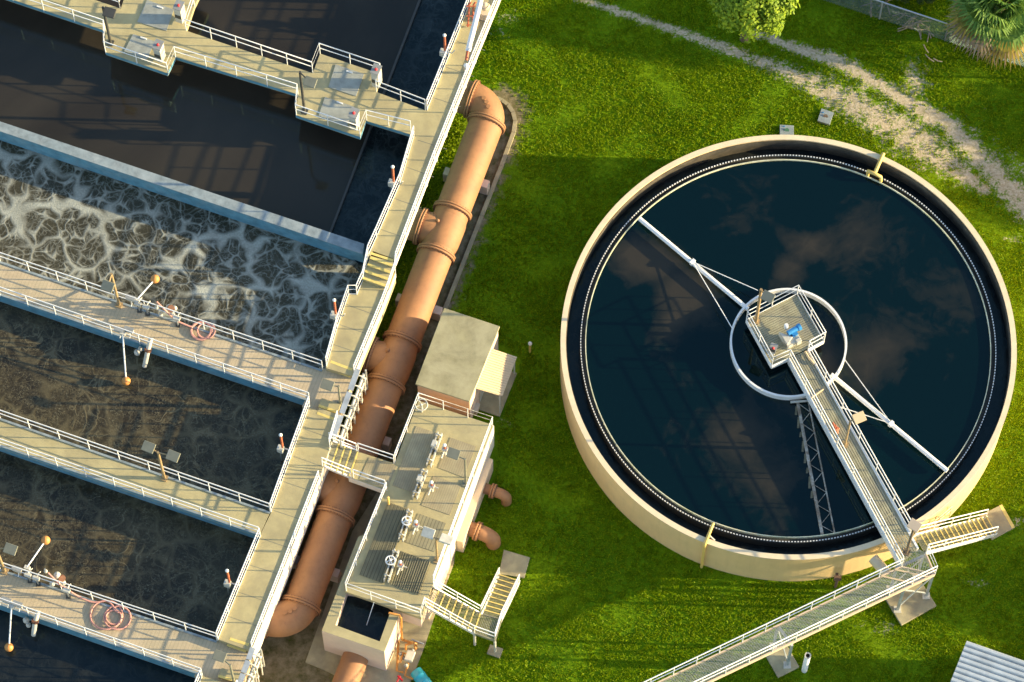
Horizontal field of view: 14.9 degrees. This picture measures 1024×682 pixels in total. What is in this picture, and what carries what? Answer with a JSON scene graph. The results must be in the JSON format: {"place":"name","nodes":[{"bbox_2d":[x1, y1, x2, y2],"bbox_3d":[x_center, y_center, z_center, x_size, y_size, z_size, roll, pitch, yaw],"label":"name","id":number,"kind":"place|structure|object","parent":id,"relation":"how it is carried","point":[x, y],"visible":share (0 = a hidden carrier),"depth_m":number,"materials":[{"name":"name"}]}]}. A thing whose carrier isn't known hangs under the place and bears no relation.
{"place":"outdoors","nodes":[
{"label":"outdoors","id":0,"kind":"place"},
{"bbox_2d":[0,610,194,681],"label":"water","id":1,"kind":"structure","parent":0,"point":[47,654],"depth_m":169.62,"materials":[{"name":"liquid"}]},
{"bbox_2d":[0,451,257,639],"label":"water","id":2,"kind":"structure","parent":0,"point":[119,546],"depth_m":171.53,"materials":[{"name":"liquid"}]},
{"bbox_2d":[0,302,304,510],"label":"water","id":3,"kind":"structure","parent":0,"point":[209,427],"depth_m":173.89,"materials":[{"name":"liquid"}]},
{"bbox_2d":[0,140,364,368],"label":"water","id":4,"kind":"structure","parent":0,"point":[202,264],"depth_m":176.33,"materials":[{"name":"liquid"}]},
{"bbox_2d":[0,0,417,249],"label":"water","id":5,"kind":"structure","parent":0,"point":[223,135],"depth_m":178.90,"materials":[{"name":"liquid"}]},
{"bbox_2d":[0,122,364,261],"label":"divider wall","id":6,"kind":"structure","parent":5,"relation":"in","point":[347,248],"depth_m":176.46,"materials":[{"name":"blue concrete"}]},
{"bbox_2d":[329,0,420,232],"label":"weir wall","id":7,"kind":"structure","parent":5,"relation":"in","point":[371,126],"depth_m":178.28,"materials":[{"name":"concrete"}]},
{"bbox_2d":[338,596,392,640],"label":"water","id":8,"kind":"structure","parent":0,"point":[355,614],"depth_m":170.71,"materials":[{"name":"liquid"}]},
{"bbox_2d":[306,492,454,681],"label":"pavement","id":9,"kind":"structure","parent":0,"point":[319,656],"depth_m":172.58,"materials":[{"name":"concrete"}]},
{"bbox_2d":[332,0,469,269],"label":"water","id":10,"kind":"structure","parent":0,"point":[414,73],"depth_m":178.43,"materials":[{"name":"liquid"}]},
{"bbox_2d":[479,371,516,416],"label":"pavement","id":11,"kind":"structure","parent":0,"point":[489,403],"depth_m":176.66,"materials":[{"name":"concrete"}]},
{"bbox_2d":[500,550,529,577],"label":"pavement","id":12,"kind":"structure","parent":0,"point":[514,564],"depth_m":173.82,"materials":[{"name":"concrete"}]},
{"bbox_2d":[246,0,1023,681],"bbox_3d":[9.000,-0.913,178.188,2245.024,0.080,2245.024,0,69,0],"label":"ground","id":13,"kind":"structure","parent":0,"point":[284,658],"depth_m":179.11,"materials":[{"name":"plant"}]},
{"bbox_2d":[194,0,500,681],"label":"walkway","id":14,"kind":"structure","parent":13,"relation":"on","point":[255,602],"depth_m":173.19,"materials":[{"name":"concrete"}]},
{"bbox_2d":[0,562,217,677],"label":"cross walkway","id":15,"kind":"structure","parent":14,"relation":"attached to","point":[179,650],"depth_m":169.23,"materials":[{"name":"beige concrete"}]},
{"bbox_2d":[0,542,17,574],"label":"lamp post","id":16,"kind":"object","parent":15,"relation":"on","point":[9,548],"visible":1,"depth_m":167.05,"materials":[{"name":"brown metal"}]},
{"bbox_2d":[4,603,14,651],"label":"sampler float","id":17,"kind":"object","parent":15,"relation":"attached to","point":[8,647],"visible":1,"depth_m":169.19,"materials":[{"name":"white paint"}]},
{"bbox_2d":[11,565,21,576],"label":"junction box","id":18,"kind":"object","parent":15,"relation":"attached to","point":[15,569],"visible":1,"depth_m":169.06,"materials":[{"name":"white paint"}]},
{"bbox_2d":[24,568,32,582],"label":"valve stand","id":19,"kind":"object","parent":15,"relation":"on","point":[28,575],"visible":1,"depth_m":169.17,"materials":[{"name":"grey metal"}]},
{"bbox_2d":[23,610,40,636],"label":"sampling valve","id":20,"kind":"object","parent":15,"relation":"attached to","point":[34,621],"visible":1,"depth_m":169.37,"materials":[{"name":"white paint"}]},
{"bbox_2d":[32,571,40,586],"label":"valve stand","id":21,"kind":"object","parent":15,"relation":"on","point":[36,579],"visible":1,"depth_m":169.18,"materials":[{"name":"grey metal"}]},
{"bbox_2d":[24,536,49,570],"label":"sampler float","id":22,"kind":"object","parent":15,"relation":"attached to","point":[45,540],"visible":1,"depth_m":169.75,"materials":[{"name":"white paint"}]},
{"bbox_2d":[44,569,65,585],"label":"sampling valve","id":23,"kind":"object","parent":15,"relation":"attached to","point":[59,576],"visible":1,"depth_m":169.22,"materials":[{"name":"white paint"}]},
{"bbox_2d":[62,583,70,598],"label":"valve stand","id":24,"kind":"object","parent":15,"relation":"on","point":[67,591],"visible":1,"depth_m":168.96,"materials":[{"name":"grey metal"}]},
{"bbox_2d":[48,573,130,629],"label":"hose","id":25,"kind":"object","parent":15,"relation":"on","point":[106,612],"visible":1,"depth_m":169.34,"materials":[{"name":"rubber"}]},
{"bbox_2d":[0,410,270,539],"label":"cross walkway","id":26,"kind":"structure","parent":14,"relation":"attached to","point":[109,472],"depth_m":171.32,"materials":[{"name":"concrete"}]},
{"bbox_2d":[141,440,180,481],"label":"lamp post","id":27,"kind":"object","parent":26,"relation":"on","point":[171,455],"visible":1,"depth_m":168.22,"materials":[{"name":"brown metal"}]},
{"bbox_2d":[0,252,322,404],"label":"cross walkway","id":28,"kind":"structure","parent":14,"relation":"attached to","point":[274,374],"depth_m":174.15,"materials":[{"name":"beige concrete"}]},
{"bbox_2d":[100,273,122,308],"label":"lamp post","id":29,"kind":"object","parent":28,"relation":"on","point":[107,286],"visible":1,"depth_m":171.04,"materials":[{"name":"brown metal"}]},
{"bbox_2d":[119,331,130,384],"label":"sampler float","id":30,"kind":"object","parent":28,"relation":"attached to","point":[126,380],"visible":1,"depth_m":173.70,"materials":[{"name":"white paint"}]},
{"bbox_2d":[124,326,133,337],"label":"junction box","id":31,"kind":"object","parent":28,"relation":"attached to","point":[129,328],"visible":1,"depth_m":173.11,"materials":[{"name":"white paint"}]},
{"bbox_2d":[125,294,135,306],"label":"junction box","id":32,"kind":"object","parent":28,"relation":"attached to","point":[129,298],"visible":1,"depth_m":173.65,"materials":[{"name":"white paint"}]},
{"bbox_2d":[134,297,141,312],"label":"valve stand","id":33,"kind":"object","parent":28,"relation":"on","point":[139,309],"visible":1,"depth_m":173.99,"materials":[{"name":"grey metal"}]},
{"bbox_2d":[134,337,152,367],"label":"sampling valve","id":34,"kind":"object","parent":28,"relation":"attached to","point":[147,349],"visible":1,"depth_m":173.90,"materials":[{"name":"white paint"}]},
{"bbox_2d":[142,301,149,315],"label":"valve stand","id":35,"kind":"object","parent":28,"relation":"on","point":[147,308],"visible":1,"depth_m":173.76,"materials":[{"name":"grey metal"}]},
{"bbox_2d":[133,275,159,302],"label":"sampler float","id":36,"kind":"object","parent":28,"relation":"attached to","point":[155,278],"visible":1,"depth_m":174.22,"materials":[{"name":"white paint"}]},
{"bbox_2d":[155,304,176,316],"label":"sampling valve","id":37,"kind":"object","parent":28,"relation":"attached to","point":[172,307],"visible":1,"depth_m":173.83,"materials":[{"name":"white paint"}]},
{"bbox_2d":[172,312,180,327],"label":"valve stand","id":38,"kind":"object","parent":28,"relation":"on","point":[176,319],"visible":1,"depth_m":173.56,"materials":[{"name":"grey metal"}]},
{"bbox_2d":[156,301,215,340],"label":"hose","id":39,"kind":"object","parent":28,"relation":"on","point":[208,336],"visible":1,"depth_m":174.08,"materials":[{"name":"rubber"}]},
{"bbox_2d":[7,0,425,138],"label":"service walkway","id":40,"kind":"structure","parent":14,"relation":"attached to","point":[137,28],"depth_m":177.81,"materials":[{"name":"concrete"}]},
{"bbox_2d":[102,6,116,45],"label":"lamp post","id":41,"kind":"object","parent":40,"relation":"on","point":[108,12],"visible":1,"depth_m":174.69,"materials":[{"name":"metal"}]},
{"bbox_2d":[152,38,165,62],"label":"control cabinet","id":42,"kind":"object","parent":40,"relation":"on","point":[158,49],"visible":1,"depth_m":176.74,"materials":[{"name":"metal"}]},
{"bbox_2d":[172,0,185,23],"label":"control cabinet","id":43,"kind":"object","parent":40,"relation":"on","point":[179,10],"visible":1,"depth_m":177.48,"materials":[{"name":"metal"}]},
{"bbox_2d":[299,71,317,114],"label":"lamp post","id":44,"kind":"object","parent":40,"relation":"on","point":[309,81],"visible":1,"depth_m":173.09,"materials":[{"name":"metal"}]},
{"bbox_2d":[348,107,359,130],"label":"control cabinet","id":45,"kind":"object","parent":40,"relation":"on","point":[354,116],"visible":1,"depth_m":175.39,"materials":[{"name":"metal"}]},
{"bbox_2d":[370,63,381,88],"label":"control cabinet","id":46,"kind":"object","parent":40,"relation":"on","point":[376,72],"visible":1,"depth_m":176.16,"materials":[{"name":"metal"}]},
{"bbox_2d":[212,649,234,681],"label":"lamp post","id":47,"kind":"object","parent":14,"relation":"on","point":[219,655],"visible":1,"depth_m":165.84,"materials":[{"name":"metal"}]},
{"bbox_2d":[223,569,237,593],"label":"level probe","id":48,"kind":"object","parent":14,"relation":"attached to","point":[227,583],"visible":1,"depth_m":169.34,"materials":[{"name":"white paint"}]},
{"bbox_2d":[238,647,264,681],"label":"conduit rack","id":49,"kind":"object","parent":14,"relation":"attached to","point":[258,662],"visible":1,"depth_m":167.90,"materials":[{"name":"metal"}]},
{"bbox_2d":[277,433,290,460],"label":"level probe","id":50,"kind":"object","parent":14,"relation":"attached to","point":[280,449],"visible":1,"depth_m":171.59,"materials":[{"name":"white paint"}]},
{"bbox_2d":[320,378,342,406],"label":"lamp post","id":51,"kind":"object","parent":14,"relation":"on","point":[328,385],"visible":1,"depth_m":170.86,"materials":[{"name":"metal"}]},
{"bbox_2d":[330,298,344,327],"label":"level probe","id":52,"kind":"object","parent":14,"relation":"attached to","point":[333,314],"visible":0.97,"depth_m":173.64,"materials":[{"name":"white paint"}]},
{"bbox_2d":[332,368,367,447],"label":"conduit rack","id":53,"kind":"object","parent":14,"relation":"attached to","point":[350,416],"visible":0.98,"depth_m":172.38,"materials":[{"name":"metal"}]},
{"bbox_2d":[388,165,403,195],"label":"level probe","id":54,"kind":"object","parent":14,"relation":"attached to","point":[391,182],"visible":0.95,"depth_m":175.21,"materials":[{"name":"white paint"}]},
{"bbox_2d":[439,33,454,66],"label":"level probe","id":55,"kind":"object","parent":14,"relation":"attached to","point":[442,52],"visible":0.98,"depth_m":177.55,"materials":[{"name":"white paint"}]},
{"bbox_2d":[466,1,475,26],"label":"pipe stand","id":56,"kind":"object","parent":14,"relation":"on","point":[469,15],"visible":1,"depth_m":178.03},
{"bbox_2d":[465,0,491,59],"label":"jib crane","id":57,"kind":"object","parent":14,"relation":"on","point":[482,9],"visible":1,"depth_m":177.09,"materials":[{"name":"white paint"}]},
{"bbox_2d":[322,535,399,681],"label":"outlet box","id":58,"kind":"object","parent":13,"relation":"on","point":[358,653],"visible":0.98,"depth_m":170.53,"materials":[{"name":"concrete"}]},
{"bbox_2d":[388,612,423,679],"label":"backflow preventer","id":59,"kind":"object","parent":58,"relation":"attached to","point":[409,656],"visible":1,"depth_m":171.68,"materials":[{"name":"orange metal"}]},
{"bbox_2d":[265,79,505,637],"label":"pipeline","id":60,"kind":"object","parent":13,"relation":"on","point":[436,236],"visible":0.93,"depth_m":175.34,"materials":[{"name":"metal"}]},
{"bbox_2d":[321,392,493,626],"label":"valve platform","id":61,"kind":"structure","parent":13,"relation":"on","point":[450,505],"depth_m":171.77,"materials":[{"name":"concrete"}]},
{"bbox_2d":[383,548,398,582],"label":"sluice gate","id":62,"kind":"structure","parent":61,"relation":"on","point":[391,565],"depth_m":170.13,"materials":[{"name":"metal"}]},
{"bbox_2d":[396,560,406,574],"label":"valve actuator","id":63,"kind":"object","parent":61,"relation":"on","point":[400,564],"visible":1,"depth_m":169.83,"materials":[{"name":"white paint"}]},
{"bbox_2d":[398,508,412,541],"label":"sluice gate","id":64,"kind":"structure","parent":61,"relation":"on","point":[406,523],"depth_m":170.76,"materials":[{"name":"metal"}]},
{"bbox_2d":[412,520,422,534],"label":"valve actuator","id":65,"kind":"object","parent":61,"relation":"on","point":[416,526],"visible":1,"depth_m":170.50,"materials":[{"name":"white paint"}]},
{"bbox_2d":[412,468,427,499],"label":"sluice gate","id":66,"kind":"structure","parent":61,"relation":"on","point":[420,477],"depth_m":171.53,"materials":[{"name":"metal"}]},
{"bbox_2d":[415,398,427,412],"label":"handwheel","id":67,"kind":"object","parent":61,"relation":"on","point":[422,408],"visible":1,"depth_m":172.33,"materials":[{"name":"white paint"}]},
{"bbox_2d":[428,480,437,494],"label":"valve actuator","id":68,"kind":"object","parent":61,"relation":"on","point":[431,485],"visible":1,"depth_m":171.16,"materials":[{"name":"white paint"}]},
{"bbox_2d":[426,431,442,467],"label":"sluice gate","id":69,"kind":"structure","parent":61,"relation":"on","point":[434,443],"depth_m":172.12,"materials":[{"name":"metal"}]},
{"bbox_2d":[421,526,453,563],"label":"lamp post","id":70,"kind":"object","parent":61,"relation":"on","point":[429,533],"visible":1,"depth_m":167.82,"materials":[{"name":"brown metal"}]},
{"bbox_2d":[441,443,447,457],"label":"valve actuator","id":71,"kind":"object","parent":61,"relation":"on","point":[444,449],"visible":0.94,"depth_m":171.77,"materials":[{"name":"white paint"}]},
{"bbox_2d":[446,447,468,486],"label":"lamp post","id":72,"kind":"object","parent":61,"relation":"on","point":[453,453],"visible":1,"depth_m":168.94,"materials":[{"name":"metal"}]},
{"bbox_2d":[375,113,467,340],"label":"weed strip","id":73,"kind":"object","parent":13,"relation":"on","point":[451,133],"visible":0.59,"depth_m":180.19,"materials":[{"name":"green plant"}]},
{"bbox_2d":[416,308,516,417],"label":"pump house","id":74,"kind":"structure","parent":13,"relation":"on","point":[466,364],"depth_m":174.19,"materials":[{"name":"beige concrete"}]},
{"bbox_2d":[473,400,479,414],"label":"meter box","id":75,"kind":"object","parent":74,"relation":"attached to","point":[476,406],"visible":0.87,"depth_m":175.55,"materials":[{"name":"white paint"}]},
{"bbox_2d":[425,567,519,657],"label":"stairs","id":76,"kind":"structure","parent":13,"relation":"on","point":[494,650],"depth_m":171.01,"materials":[{"name":"metal"}]},
{"bbox_2d":[443,96,516,308],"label":"kerb","id":77,"kind":"structure","parent":13,"relation":"on","point":[486,204],"depth_m":180.16,"materials":[{"name":"concrete"}]},
{"bbox_2d":[467,521,500,549],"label":"outlet pipe","id":78,"kind":"object","parent":13,"relation":"on","point":[488,536],"visible":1,"depth_m":173.39,"materials":[{"name":"metal"}]},
{"bbox_2d":[483,483,511,506],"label":"outlet pipe","id":79,"kind":"object","parent":13,"relation":"on","point":[493,490],"visible":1,"depth_m":174.14,"materials":[{"name":"metal"}]},
{"bbox_2d":[707,0,799,42],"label":"tree","id":80,"kind":"object","parent":13,"relation":"on","point":[748,15],"visible":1,"depth_m":177.95,"materials":[{"name":"green plant"}]},
{"bbox_2d":[780,125,793,134],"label":"inspection cover","id":81,"kind":"object","parent":13,"relation":"on","point":[786,129],"visible":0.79,"depth_m":181.49,"materials":[{"name":"concrete"}]},
{"bbox_2d":[560,135,1016,581],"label":"clarifier tank","id":82,"kind":"object","parent":13,"relation":"on","point":[633,507],"visible":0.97,"depth_m":173.94,"materials":[{"name":"concrete"}]},
{"bbox_2d":[700,522,714,567],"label":"scum pipe","id":83,"kind":"object","parent":82,"relation":"attached to","point":[705,543],"visible":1,"depth_m":171.26,"materials":[{"name":"metal"}]},
{"bbox_2d":[745,285,918,565],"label":"tank bridge","id":84,"kind":"structure","parent":82,"relation":"on","point":[791,311],"depth_m":172.80,"materials":[{"name":"white paint"}]},
{"bbox_2d":[752,288,775,324],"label":"lamp post","id":85,"kind":"object","parent":84,"relation":"on","point":[767,296],"visible":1,"depth_m":170.88,"materials":[{"name":"brown metal"}]},
{"bbox_2d":[768,343,777,355],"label":"control cabinet","id":86,"kind":"object","parent":84,"relation":"on","point":[773,347],"visible":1,"depth_m":173.37,"materials":[{"name":"metal"}]},
{"bbox_2d":[730,288,846,399],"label":"feed well","id":87,"kind":"object","parent":84,"relation":"attached to","point":[828,306],"visible":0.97,"depth_m":174.53,"materials":[{"name":"white paint"}]},
{"bbox_2d":[638,217,757,328],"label":"skimmer arm","id":88,"kind":"object","parent":87,"relation":"attached to","point":[691,262],"visible":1,"depth_m":175.72},
{"bbox_2d":[830,359,948,471],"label":"skimmer arm","id":89,"kind":"object","parent":87,"relation":"attached to","point":[897,429],"visible":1,"depth_m":173.09},
{"bbox_2d":[778,323,801,348],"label":"drive motor","id":90,"kind":"object","parent":84,"relation":"on","point":[792,338],"visible":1,"depth_m":173.63,"materials":[{"name":"white paint"}]},
{"bbox_2d":[841,411,866,447],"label":"lamp post","id":91,"kind":"object","parent":84,"relation":"on","point":[859,417],"visible":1,"depth_m":169.45,"materials":[{"name":"brown metal"}]},
{"bbox_2d":[903,518,922,555],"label":"lamp post","id":92,"kind":"object","parent":84,"relation":"on","point":[913,525],"visible":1,"depth_m":167.35,"materials":[{"name":"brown metal"}]},
{"bbox_2d":[866,152,884,181],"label":"scum pipe","id":93,"kind":"object","parent":82,"relation":"attached to","point":[875,171],"visible":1,"depth_m":177.44,"materials":[{"name":"metal"}]},
{"bbox_2d":[919,506,952,532],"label":"rim handrail","id":94,"kind":"object","parent":82,"relation":"attached to","point":[939,518],"visible":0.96,"depth_m":172.30,"materials":[{"name":"metal"}]},
{"bbox_2d":[644,545,937,681],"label":"approach walkway","id":95,"kind":"structure","parent":13,"relation":"on","point":[912,600],"depth_m":169.62,"materials":[{"name":"metal"}]},
{"bbox_2d":[869,555,890,574],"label":"vent duct","id":96,"kind":"object","parent":95,"relation":"attached to","point":[876,562],"visible":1,"depth_m":170.99,"materials":[{"name":"metal"}]},
{"bbox_2d":[801,652,810,672],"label":"standpipe","id":97,"kind":"object","parent":13,"relation":"on","point":[806,661],"visible":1,"depth_m":170.75,"materials":[{"name":"metal"}]},
{"bbox_2d":[817,108,833,125],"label":"inspection cover","id":98,"kind":"object","parent":13,"relation":"on","point":[825,117],"visible":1,"depth_m":181.73,"materials":[{"name":"grey concrete"}]},
{"bbox_2d":[826,0,1023,66],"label":"chain link fence","id":99,"kind":"object","parent":13,"relation":"on","point":[902,16],"visible":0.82,"depth_m":182.72,"materials":[{"name":"metal"}]},
{"bbox_2d":[913,505,1014,554],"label":"tank stairs","id":100,"kind":"structure","parent":13,"relation":"on","point":[996,522],"depth_m":172.90,"materials":[{"name":"metal"}]},
{"bbox_2d":[943,0,1023,71],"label":"palm tree","id":101,"kind":"object","parent":13,"relation":"on","point":[994,28],"visible":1,"depth_m":179.46,"materials":[{"name":"green plant"}]},
{"bbox_2d":[951,641,1023,681],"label":"shed","id":102,"kind":"structure","parent":13,"relation":"on","point":[978,663],"depth_m":169.40,"materials":[{"name":"metal"}]},
{"bbox_2d":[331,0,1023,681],"bbox_3d":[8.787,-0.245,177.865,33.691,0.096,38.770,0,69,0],"label":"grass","id":103,"kind":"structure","parent":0,"point":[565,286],"depth_m":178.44,"materials":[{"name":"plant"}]},
{"bbox_2d":[410,667,431,681],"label":"barrel","id":104,"kind":"object","parent":103,"relation":"on","point":[418,674],"visible":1,"depth_m":171.49,"materials":[{"name":"plastic"}]},
{"bbox_2d":[834,573,840,587],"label":"drain pipe","id":105,"kind":"object","parent":103,"relation":"on","point":[837,577],"visible":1,"depth_m":172.36,"materials":[{"name":"metal"}]},
{"bbox_2d":[567,149,1007,553],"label":"water","id":106,"kind":"structure","parent":0,"point":[972,457],"depth_m":175.20,"materials":[{"name":"liquid"}]},
{"bbox_2d":[586,161,989,536],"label":"water","id":107,"kind":"structure","parent":0,"point":[695,422],"depth_m":174.82,"materials":[{"name":"liquid"}]},
{"bbox_2d":[790,400,834,534],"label":"rake truss","id":108,"kind":"object","parent":107,"relation":"in","point":[806,455],"visible":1,"depth_m":172.68,"materials":[{"name":"white metal"}]},
{"bbox_2d":[917,0,934,4],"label":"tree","id":109,"kind":"object","parent":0,"point":[919,2],"visible":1,"depth_m":182.94,"materials":[{"name":"green plant"}]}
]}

